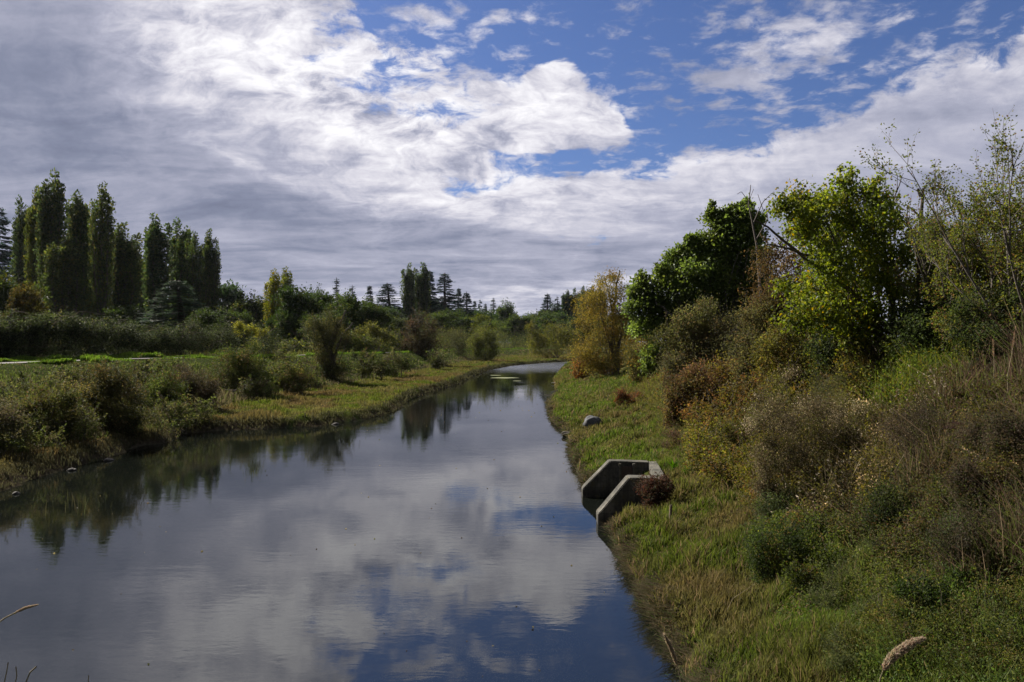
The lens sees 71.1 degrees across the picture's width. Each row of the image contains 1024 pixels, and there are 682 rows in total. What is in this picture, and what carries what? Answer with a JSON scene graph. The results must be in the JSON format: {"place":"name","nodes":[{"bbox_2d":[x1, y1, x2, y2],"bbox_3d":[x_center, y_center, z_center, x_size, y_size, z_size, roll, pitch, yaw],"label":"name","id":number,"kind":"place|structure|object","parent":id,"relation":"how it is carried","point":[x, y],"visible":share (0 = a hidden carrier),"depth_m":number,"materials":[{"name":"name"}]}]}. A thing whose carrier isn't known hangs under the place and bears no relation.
{"place":"outdoors","nodes":[
{"label":"outdoors","id":0,"kind":"place"},
{"bbox_2d":[0,352,630,488],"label":"marsh grass","id":1,"kind":"structure","parent":0,"point":[449,372],"depth_m":46.33,"materials":[{"name":"green plant"}]},
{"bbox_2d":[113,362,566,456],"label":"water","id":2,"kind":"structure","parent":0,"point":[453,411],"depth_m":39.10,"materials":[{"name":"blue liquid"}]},
{"bbox_2d":[0,342,1019,681],"bbox_3d":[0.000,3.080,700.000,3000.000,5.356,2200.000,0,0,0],"label":"ground","id":3,"kind":"structure","parent":0,"point":[232,574],"depth_m":17.68,"materials":[{"name":"soil"}]},
{"bbox_2d":[0,207,14,284],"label":"conifer tree","id":4,"kind":"object","parent":3,"relation":"on","point":[4,255],"visible":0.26,"depth_m":198.99,"materials":[{"name":"green plant"}]},
{"bbox_2d":[8,194,29,286],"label":"poplar tree","id":5,"kind":"object","parent":3,"relation":"on","point":[18,237],"visible":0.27,"depth_m":159.84,"materials":[{"name":"green plant"}]},
{"bbox_2d":[0,382,41,452],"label":"bush","id":6,"kind":"object","parent":3,"relation":"on","point":[6,411],"visible":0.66,"depth_m":25.41,"materials":[{"name":"green plant"}]},
{"bbox_2d":[0,281,52,349],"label":"broadleaf tree","id":7,"kind":"object","parent":3,"relation":"on","point":[24,298],"visible":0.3,"depth_m":85.58,"materials":[{"name":"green plant"}]},
{"bbox_2d":[0,263,52,318],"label":"broadleaf tree","id":8,"kind":"object","parent":3,"relation":"on","point":[5,287],"visible":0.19,"depth_m":93.74,"materials":[{"name":"green plant"}]},
{"bbox_2d":[22,185,40,305],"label":"poplar tree","id":9,"kind":"object","parent":3,"relation":"on","point":[30,240],"visible":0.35,"depth_m":137.75,"materials":[{"name":"green plant"}]},
{"bbox_2d":[2,369,87,436],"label":"bush","id":10,"kind":"object","parent":3,"relation":"on","point":[61,401],"visible":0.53,"depth_m":28.34,"materials":[{"name":"green plant"}]},
{"bbox_2d":[31,167,68,353],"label":"poplar tree","id":11,"kind":"object","parent":3,"relation":"on","point":[50,215],"visible":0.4,"depth_m":128.82,"materials":[{"name":"green plant"}]},
{"bbox_2d":[0,366,109,457],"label":"bush","id":12,"kind":"object","parent":3,"relation":"on","point":[88,420],"visible":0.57,"depth_m":27.95,"materials":[{"name":"green plant"}]},
{"bbox_2d":[41,236,86,354],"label":"poplar tree","id":13,"kind":"object","parent":3,"relation":"on","point":[62,286],"visible":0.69,"depth_m":120.62,"materials":[{"name":"green plant"}]},
{"bbox_2d":[63,189,90,355],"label":"poplar tree","id":14,"kind":"object","parent":3,"relation":"on","point":[77,225],"visible":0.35,"depth_m":140.16,"materials":[{"name":"green plant"}]},
{"bbox_2d":[85,181,118,351],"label":"poplar tree","id":15,"kind":"object","parent":3,"relation":"on","point":[100,272],"visible":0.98,"depth_m":125.21,"materials":[{"name":"green plant"}]},
{"bbox_2d":[72,351,163,439],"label":"round bush","id":16,"kind":"object","parent":3,"relation":"on","point":[110,391],"visible":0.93,"depth_m":30.75,"materials":[{"name":"green plant"}]},
{"bbox_2d":[90,302,156,351],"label":"broadleaf tree","id":17,"kind":"object","parent":3,"relation":"on","point":[129,311],"visible":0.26,"depth_m":111.82,"materials":[{"name":"green plant"}]},
{"bbox_2d":[51,350,197,396],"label":"weed mound","id":18,"kind":"object","parent":3,"relation":"on","point":[144,371],"visible":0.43,"depth_m":40.66,"materials":[{"name":"green plant"}]},
{"bbox_2d":[107,221,146,323],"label":"poplar tree","id":19,"kind":"object","parent":3,"relation":"on","point":[127,258],"visible":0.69,"depth_m":131.56,"materials":[{"name":"green plant"}]},
{"bbox_2d":[0,305,305,357],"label":"bramble hedge","id":20,"kind":"object","parent":3,"relation":"on","point":[18,335],"visible":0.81,"depth_m":54.67,"materials":[{"name":"green plant"}]},
{"bbox_2d":[139,212,176,327],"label":"poplar tree","id":21,"kind":"object","parent":3,"relation":"on","point":[157,270],"visible":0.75,"depth_m":150.87,"materials":[{"name":"green plant"}]},
{"bbox_2d":[130,358,191,411],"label":"round bush","id":22,"kind":"object","parent":3,"relation":"on","point":[164,388],"visible":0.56,"depth_m":37.56,"materials":[{"name":"green plant"}]},
{"bbox_2d":[115,279,225,354],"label":"conifer tree","id":23,"kind":"object","parent":3,"relation":"on","point":[181,308],"visible":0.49,"depth_m":103.27,"materials":[{"name":"green plant"}]},
{"bbox_2d":[167,217,191,328],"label":"poplar tree","id":24,"kind":"object","parent":3,"relation":"on","point":[178,241],"visible":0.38,"depth_m":155.37,"materials":[{"name":"green plant"}]},
{"bbox_2d":[143,390,218,437],"bbox_3d":[-16.341,3.487,35.929,3.158,2.144,8.749,0,0,-21],"label":"weed mound","id":25,"kind":"object","parent":3,"relation":"on","point":[181,408],"visible":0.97,"depth_m":34.99,"materials":[{"name":"green plant"}]},
{"bbox_2d":[181,231,203,319],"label":"poplar tree","id":26,"kind":"object","parent":3,"relation":"on","point":[193,265],"visible":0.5,"depth_m":146.92,"materials":[{"name":"green plant"}]},
{"bbox_2d":[171,352,225,408],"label":"round bush","id":27,"kind":"object","parent":3,"relation":"on","point":[206,391],"visible":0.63,"depth_m":40.62,"materials":[{"name":"green plant"}]},
{"bbox_2d":[180,307,229,352],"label":"broadleaf tree","id":28,"kind":"object","parent":3,"relation":"on","point":[209,315],"visible":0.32,"depth_m":85.47,"materials":[{"name":"green plant"}]},
{"bbox_2d":[198,228,221,322],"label":"poplar tree","id":29,"kind":"object","parent":3,"relation":"on","point":[210,275],"visible":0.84,"depth_m":145.06,"materials":[{"name":"green plant"}]},
{"bbox_2d":[213,279,247,344],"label":"broadleaf tree","id":30,"kind":"object","parent":3,"relation":"on","point":[227,294],"visible":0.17,"depth_m":175.71,"materials":[{"name":"green plant"}]},
{"bbox_2d":[214,289,268,343],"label":"broadleaf tree","id":31,"kind":"object","parent":3,"relation":"on","point":[255,308],"visible":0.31,"depth_m":136.86,"materials":[{"name":"green plant"}]},
{"bbox_2d":[202,332,282,393],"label":"round bush","id":32,"kind":"object","parent":3,"relation":"on","point":[242,362],"visible":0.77,"depth_m":49.47,"materials":[{"name":"green plant"}]},
{"bbox_2d":[262,268,282,344],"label":"poplar tree","id":33,"kind":"object","parent":3,"relation":"on","point":[272,288],"visible":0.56,"depth_m":129.94,"materials":[{"name":"green plant"}]},
{"bbox_2d":[213,343,333,397],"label":"weed mound","id":34,"kind":"object","parent":3,"relation":"on","point":[247,386],"visible":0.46,"depth_m":49.58,"materials":[{"name":"green plant"}]},
{"bbox_2d":[265,354,317,393],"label":"bush","id":35,"kind":"object","parent":3,"relation":"on","point":[298,378],"visible":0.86,"depth_m":52.38,"materials":[{"name":"green plant"}]},
{"bbox_2d":[261,284,331,344],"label":"broadleaf tree","id":36,"kind":"object","parent":3,"relation":"on","point":[294,298],"visible":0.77,"depth_m":110.84,"materials":[{"name":"green plant"}]},
{"bbox_2d":[0,348,622,459],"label":"levee grass","id":37,"kind":"structure","parent":3,"relation":"on","point":[316,383],"depth_m":48.12,"materials":[{"name":"green plant"}]},
{"bbox_2d":[294,305,355,342],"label":"broadleaf tree","id":38,"kind":"object","parent":3,"relation":"on","point":[345,323],"visible":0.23,"depth_m":94.54,"materials":[{"name":"green plant"}]},
{"bbox_2d":[300,304,359,379],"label":"leaning bush","id":39,"kind":"object","parent":3,"relation":"on","point":[327,337],"visible":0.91,"depth_m":65.81,"materials":[{"name":"green plant"}]},
{"bbox_2d":[0,347,667,364],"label":"path weeds","id":40,"kind":"object","parent":3,"relation":"on","point":[53,359],"visible":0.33,"depth_m":51.05,"materials":[{"name":"green plant"}]},
{"bbox_2d":[320,288,364,330],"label":"broadleaf tree","id":41,"kind":"object","parent":3,"relation":"on","point":[350,304],"visible":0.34,"depth_m":120.95,"materials":[{"name":"green plant"}]},
{"bbox_2d":[352,319,396,351],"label":"yellow bush","id":42,"kind":"object","parent":3,"relation":"on","point":[378,331],"visible":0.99,"depth_m":97.61,"materials":[{"name":"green plant"}]},
{"bbox_2d":[358,302,395,340],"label":"broadleaf tree","id":43,"kind":"object","parent":3,"relation":"on","point":[372,313],"visible":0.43,"depth_m":120.59,"materials":[{"name":"green plant"}]},
{"bbox_2d":[350,345,449,378],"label":"weed mound","id":44,"kind":"object","parent":3,"relation":"on","point":[390,365],"visible":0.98,"depth_m":77.02,"materials":[{"name":"green plant"}]},
{"bbox_2d":[399,262,416,316],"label":"poplar tree","id":45,"kind":"object","parent":3,"relation":"on","point":[408,297],"visible":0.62,"depth_m":230.94,"materials":[{"name":"green plant"}]},
{"bbox_2d":[263,322,558,353],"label":"scrub hedge","id":46,"kind":"object","parent":3,"relation":"on","point":[360,342],"visible":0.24,"depth_m":109.95,"materials":[{"name":"green plant"}]},
{"bbox_2d":[413,262,431,313],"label":"poplar tree","id":47,"kind":"object","parent":3,"relation":"on","point":[422,287],"visible":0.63,"depth_m":234.94,"materials":[{"name":"green plant"}]},
{"bbox_2d":[396,303,449,359],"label":"weeping bush","id":48,"kind":"object","parent":3,"relation":"on","point":[421,346],"visible":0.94,"depth_m":111.85,"materials":[{"name":"green plant"}]},
{"bbox_2d":[419,310,460,346],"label":"broadleaf tree","id":49,"kind":"object","parent":3,"relation":"on","point":[440,316],"visible":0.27,"depth_m":196.59,"materials":[{"name":"green plant"}]},
{"bbox_2d":[431,273,473,344],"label":"conifer tree","id":50,"kind":"object","parent":3,"relation":"on","point":[450,298],"visible":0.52,"depth_m":252.75,"materials":[{"name":"green plant"}]},
{"bbox_2d":[439,322,471,358],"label":"round bush","id":51,"kind":"object","parent":3,"relation":"on","point":[457,344],"visible":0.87,"depth_m":142.81,"materials":[{"name":"green plant"}]},
{"bbox_2d":[465,321,503,360],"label":"yellow bush","id":52,"kind":"object","parent":3,"relation":"on","point":[478,347],"visible":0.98,"depth_m":139.49,"materials":[{"name":"green plant"}]},
{"bbox_2d":[491,312,535,347],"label":"broadleaf tree","id":53,"kind":"object","parent":3,"relation":"on","point":[513,322],"visible":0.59,"depth_m":283.19,"materials":[{"name":"green plant"}]},
{"bbox_2d":[523,319,583,357],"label":"yellow bush","id":54,"kind":"object","parent":3,"relation":"on","point":[540,341],"visible":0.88,"depth_m":164.44,"materials":[{"name":"green plant"}]},
{"bbox_2d":[535,310,577,347],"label":"broadleaf tree","id":55,"kind":"object","parent":3,"relation":"on","point":[556,317],"visible":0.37,"depth_m":262.27,"materials":[{"name":"green plant"}]},
{"bbox_2d":[536,648,583,670],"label":"water weed","id":56,"kind":"object","parent":3,"relation":"on","point":[553,659],"visible":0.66,"depth_m":10.76,"materials":[{"name":"liquid"}]},
{"bbox_2d":[560,266,644,376],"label":"golden tree","id":57,"kind":"object","parent":3,"relation":"on","point":[614,351],"visible":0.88,"depth_m":64.98,"materials":[{"name":"yellow plant"}]},
{"bbox_2d":[581,459,666,533],"bbox_3d":[3.129,4.220,19.250,2.198,1.759,3.460,0,0,0],"label":"culvert outlet","id":58,"kind":"object","parent":3,"relation":"on","point":[607,487],"visible":0.59,"depth_m":20.59,"materials":[{"name":"weathered concrete"}]},
{"bbox_2d":[620,334,661,383],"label":"yellow bush","id":59,"kind":"object","parent":3,"relation":"on","point":[632,360],"visible":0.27,"depth_m":50.41,"materials":[{"name":"green plant"}]},
{"bbox_2d":[543,391,739,681],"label":"edge grass","id":60,"kind":"structure","parent":3,"relation":"on","point":[622,549],"depth_m":11.86,"materials":[{"name":"green plant"}]},
{"bbox_2d":[630,469,676,508],"bbox_3d":[3.349,3.560,16.949,1.093,1.134,0.916,0,0,0],"label":"bramble patch","id":61,"kind":"object","parent":3,"relation":"on","point":[649,489],"visible":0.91,"depth_m":16.84,"materials":[{"name":"brown plant"}]},
{"bbox_2d":[646,291,726,413],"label":"mixed shrub","id":62,"kind":"object","parent":3,"relation":"on","point":[681,323],"visible":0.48,"depth_m":32.81,"materials":[{"name":"green plant"}]},
{"bbox_2d":[653,353,739,428],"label":"rusty bush","id":63,"kind":"object","parent":3,"relation":"on","point":[687,384],"visible":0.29,"depth_m":26.01,"materials":[{"name":"brown plant"}]},
{"bbox_2d":[616,193,781,375],"bbox_3d":[9.861,-2.771,36.714,9.190,9.344,5.485,0,0,0],"label":"green oak","id":64,"kind":"object","parent":3,"relation":"on","point":[710,262],"visible":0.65,"depth_m":35.69,"materials":[{"name":"green plant"}]},
{"bbox_2d":[650,301,755,385],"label":"grey green bush","id":65,"kind":"object","parent":3,"relation":"on","point":[669,363],"visible":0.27,"depth_m":32.24,"materials":[{"name":"green plant"}]},
{"bbox_2d":[647,348,800,434],"bbox_3d":[7.697,1.895,28.799,3.919,3.292,21.822,0,0,8],"label":"rust thicket","id":66,"kind":"object","parent":3,"relation":"on","point":[707,409],"visible":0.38,"depth_m":22.34,"materials":[{"name":"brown plant"}]},
{"bbox_2d":[677,406,804,510],"bbox_3d":[5.827,2.664,17.801,3.245,2.094,8.534,0,0,10],"label":"olive thicket","id":67,"kind":"object","parent":3,"relation":"on","point":[705,452],"visible":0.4,"depth_m":17.27,"materials":[{"name":"green plant"}]},
{"bbox_2d":[717,280,814,393],"bbox_3d":[8.953,-0.048,24.558,4.000,4.199,3.117,0,0,0],"label":"mixed shrub","id":68,"kind":"object","parent":3,"relation":"on","point":[753,319],"visible":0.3,"depth_m":24.35,"materials":[{"name":"green plant"}]},
{"bbox_2d":[744,474,808,523],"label":"leafy bush","id":69,"kind":"object","parent":3,"relation":"on","point":[770,506],"visible":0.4,"depth_m":12.95,"materials":[{"name":"green plant"}]},
{"bbox_2d":[734,513,826,586],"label":"leafy bush","id":70,"kind":"object","parent":3,"relation":"on","point":[762,569],"visible":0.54,"depth_m":10.69,"materials":[{"name":"green plant"}]},
{"bbox_2d":[548,361,1018,681],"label":"bank grass","id":71,"kind":"structure","parent":3,"relation":"on","point":[781,651],"depth_m":11.73,"materials":[{"name":"green plant"}]},
{"bbox_2d":[741,305,834,404],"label":"yellowish bush","id":72,"kind":"object","parent":3,"relation":"on","point":[771,350],"visible":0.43,"depth_m":19.77,"materials":[{"name":"green plant"}]},
{"bbox_2d":[737,499,857,597],"bbox_3d":[4.513,3.101,11.287,1.859,1.125,3.832,0,0,25],"label":"green thicket","id":73,"kind":"object","parent":3,"relation":"on","point":[799,576],"visible":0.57,"depth_m":10.72,"materials":[{"name":"green plant"}]},
{"bbox_2d":[737,215,873,356],"bbox_3d":[10.069,-1.438,25.087,4.615,5.764,3.449,0,0,0],"label":"brown shrub","id":74,"kind":"object","parent":3,"relation":"on","point":[775,255],"visible":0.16,"depth_m":24.49,"materials":[{"name":"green plant"}]},
{"bbox_2d":[742,346,878,426],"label":"seedhead bush","id":75,"kind":"object","parent":3,"relation":"on","point":[792,374],"visible":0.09,"depth_m":18.68,"materials":[{"name":"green plant"}]},
{"bbox_2d":[613,300,1023,681],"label":"leafy weeds","id":76,"kind":"object","parent":3,"relation":"on","point":[898,562],"visible":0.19,"depth_m":9.42,"materials":[{"name":"green plant"}]},
{"bbox_2d":[614,291,1023,681],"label":"rank grass","id":77,"kind":"structure","parent":3,"relation":"on","point":[1015,524],"depth_m":10.90,"materials":[{"name":"plant"}]},
{"bbox_2d":[793,582,846,611],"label":"weed clump","id":78,"kind":"object","parent":3,"relation":"on","point":[823,591],"visible":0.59,"depth_m":9.13,"materials":[{"name":"green plant"}]},
{"bbox_2d":[758,335,885,421],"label":"yellow thicket","id":79,"kind":"object","parent":3,"relation":"on","point":[838,363],"visible":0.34,"depth_m":17.27,"materials":[{"name":"green plant"}]},
{"bbox_2d":[734,379,922,522],"bbox_3d":[6.144,2.128,13.609,3.973,2.861,2.290,0,0,0],"label":"seedhead bush","id":80,"kind":"object","parent":3,"relation":"on","point":[767,448],"visible":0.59,"depth_m":13.34,"materials":[{"name":"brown plant"}]},
{"bbox_2d":[808,553,860,600],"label":"weed clump","id":81,"kind":"object","parent":3,"relation":"on","point":[838,567],"visible":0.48,"depth_m":9.51,"materials":[{"name":"green plant"}]},
{"bbox_2d":[811,619,864,681],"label":"weed clump","id":82,"kind":"object","parent":3,"relation":"on","point":[833,649],"visible":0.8,"depth_m":7.65,"materials":[{"name":"green plant"}]},
{"bbox_2d":[755,161,924,367],"bbox_3d":[7.960,-1.875,17.565,4.612,5.283,3.563,0,0,0],"label":"yellow green birch","id":83,"kind":"object","parent":3,"relation":"on","point":[867,251],"visible":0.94,"depth_m":16.99,"materials":[{"name":"green plant"}]},
{"bbox_2d":[796,307,885,388],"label":"dark thicket","id":84,"kind":"object","parent":3,"relation":"on","point":[819,348],"visible":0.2,"depth_m":17.99,"materials":[{"name":"green plant"}]},
{"bbox_2d":[801,356,887,447],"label":"olive bush","id":85,"kind":"object","parent":3,"relation":"on","point":[839,379],"visible":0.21,"depth_m":16.14,"materials":[{"name":"green plant"}]},
{"bbox_2d":[754,380,937,520],"bbox_3d":[6.306,2.148,14.508,3.066,2.736,8.328,0,0,0],"label":"seeding thicket","id":86,"kind":"object","parent":3,"relation":"on","point":[872,458],"visible":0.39,"depth_m":12.42,"materials":[{"name":"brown plant"}]},
{"bbox_2d":[849,441,961,547],"bbox_3d":[5.996,2.302,10.357,2.363,1.723,1.293,0,0,-19],"label":"leafy bush","id":87,"kind":"object","parent":3,"relation":"on","point":[891,495],"visible":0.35,"depth_m":10.21,"materials":[{"name":"green plant"}]},
{"bbox_2d":[870,393,957,467],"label":"brown weed bush","id":88,"kind":"object","parent":3,"relation":"on","point":[924,416],"visible":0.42,"depth_m":11.30,"materials":[{"name":"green plant"}]},
{"bbox_2d":[828,466,1023,584],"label":"shaded thicket","id":89,"kind":"object","parent":3,"relation":"on","point":[915,520],"visible":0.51,"depth_m":9.29,"materials":[{"name":"green plant"}]},
{"bbox_2d":[879,278,976,362],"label":"dark thicket","id":90,"kind":"object","parent":3,"relation":"on","point":[913,329],"visible":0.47,"depth_m":15.22,"materials":[{"name":"green plant"}]},
{"bbox_2d":[837,548,1023,681],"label":"toe thicket","id":91,"kind":"object","parent":3,"relation":"on","point":[1012,652],"visible":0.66,"depth_m":7.37,"materials":[{"name":"green plant"}]},
{"bbox_2d":[850,357,1023,421],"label":"dry thicket","id":92,"kind":"object","parent":3,"relation":"on","point":[984,395],"visible":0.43,"depth_m":11.87,"materials":[{"name":"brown plant"}]},
{"bbox_2d":[873,177,1001,338],"bbox_3d":[8.978,-1.401,15.291,2.363,3.994,3.310,0,0,38],"label":"sparse sapling","id":93,"kind":"object","parent":3,"relation":"on","point":[922,268],"visible":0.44,"depth_m":15.32,"materials":[{"name":"green plant"}]},
{"bbox_2d":[855,109,1023,351],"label":"sparse sapling","id":94,"kind":"object","parent":3,"relation":"on","point":[986,195],"visible":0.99,"depth_m":12.73,"materials":[{"name":"green plant"}]},
{"bbox_2d":[880,562,1012,639],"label":"leafy bush","id":95,"kind":"object","parent":3,"relation":"on","point":[928,595],"visible":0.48,"depth_m":7.80,"materials":[{"name":"green plant"}]},
{"bbox_2d":[889,381,1023,504],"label":"weedy thicket","id":96,"kind":"object","parent":3,"relation":"on","point":[997,471],"visible":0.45,"depth_m":9.73,"materials":[{"name":"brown plant"}]},
{"bbox_2d":[911,193,1015,350],"bbox_3d":[9.223,-1.277,14.720,2.950,3.598,1.840,0,0,-29],"label":"sparse sapling","id":97,"kind":"object","parent":3,"relation":"on","point":[960,277],"visible":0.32,"depth_m":14.52,"materials":[{"name":"green plant"}]},
{"bbox_2d":[914,476,1023,581],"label":"brown weed bush","id":98,"kind":"object","parent":3,"relation":"on","point":[952,529],"visible":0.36,"depth_m":8.19,"materials":[{"name":"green plant"}]},
{"bbox_2d":[924,164,1023,330],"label":"sparse sapling","id":99,"kind":"object","parent":3,"relation":"on","point":[991,254],"visible":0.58,"depth_m":13.60,"materials":[{"name":"green plant"}]},
{"bbox_2d":[932,268,1023,368],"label":"dark thicket","id":100,"kind":"object","parent":3,"relation":"on","point":[961,310],"visible":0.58,"depth_m":12.70,"materials":[{"name":"green plant"}]},
{"bbox_2d":[933,404,1023,525],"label":"brown weed bush","id":101,"kind":"object","parent":3,"relation":"on","point":[991,438],"visible":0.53,"depth_m":8.91,"materials":[{"name":"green plant"}]},
{"bbox_2d":[957,589,1023,647],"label":"weed clump","id":102,"kind":"object","parent":3,"relation":"on","point":[994,614],"visible":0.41,"depth_m":7.14,"materials":[{"name":"green plant"}]},
{"bbox_2d":[0,0,1023,341],"label":"sky","id":103,"kind":"structure","parent":0,"point":[521,151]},
{"bbox_2d":[879,636,925,681],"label":"grass stalk","id":104,"kind":"object","parent":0,"point":[896,653],"depth_m":1.60,"materials":[{"name":"beige plant"}]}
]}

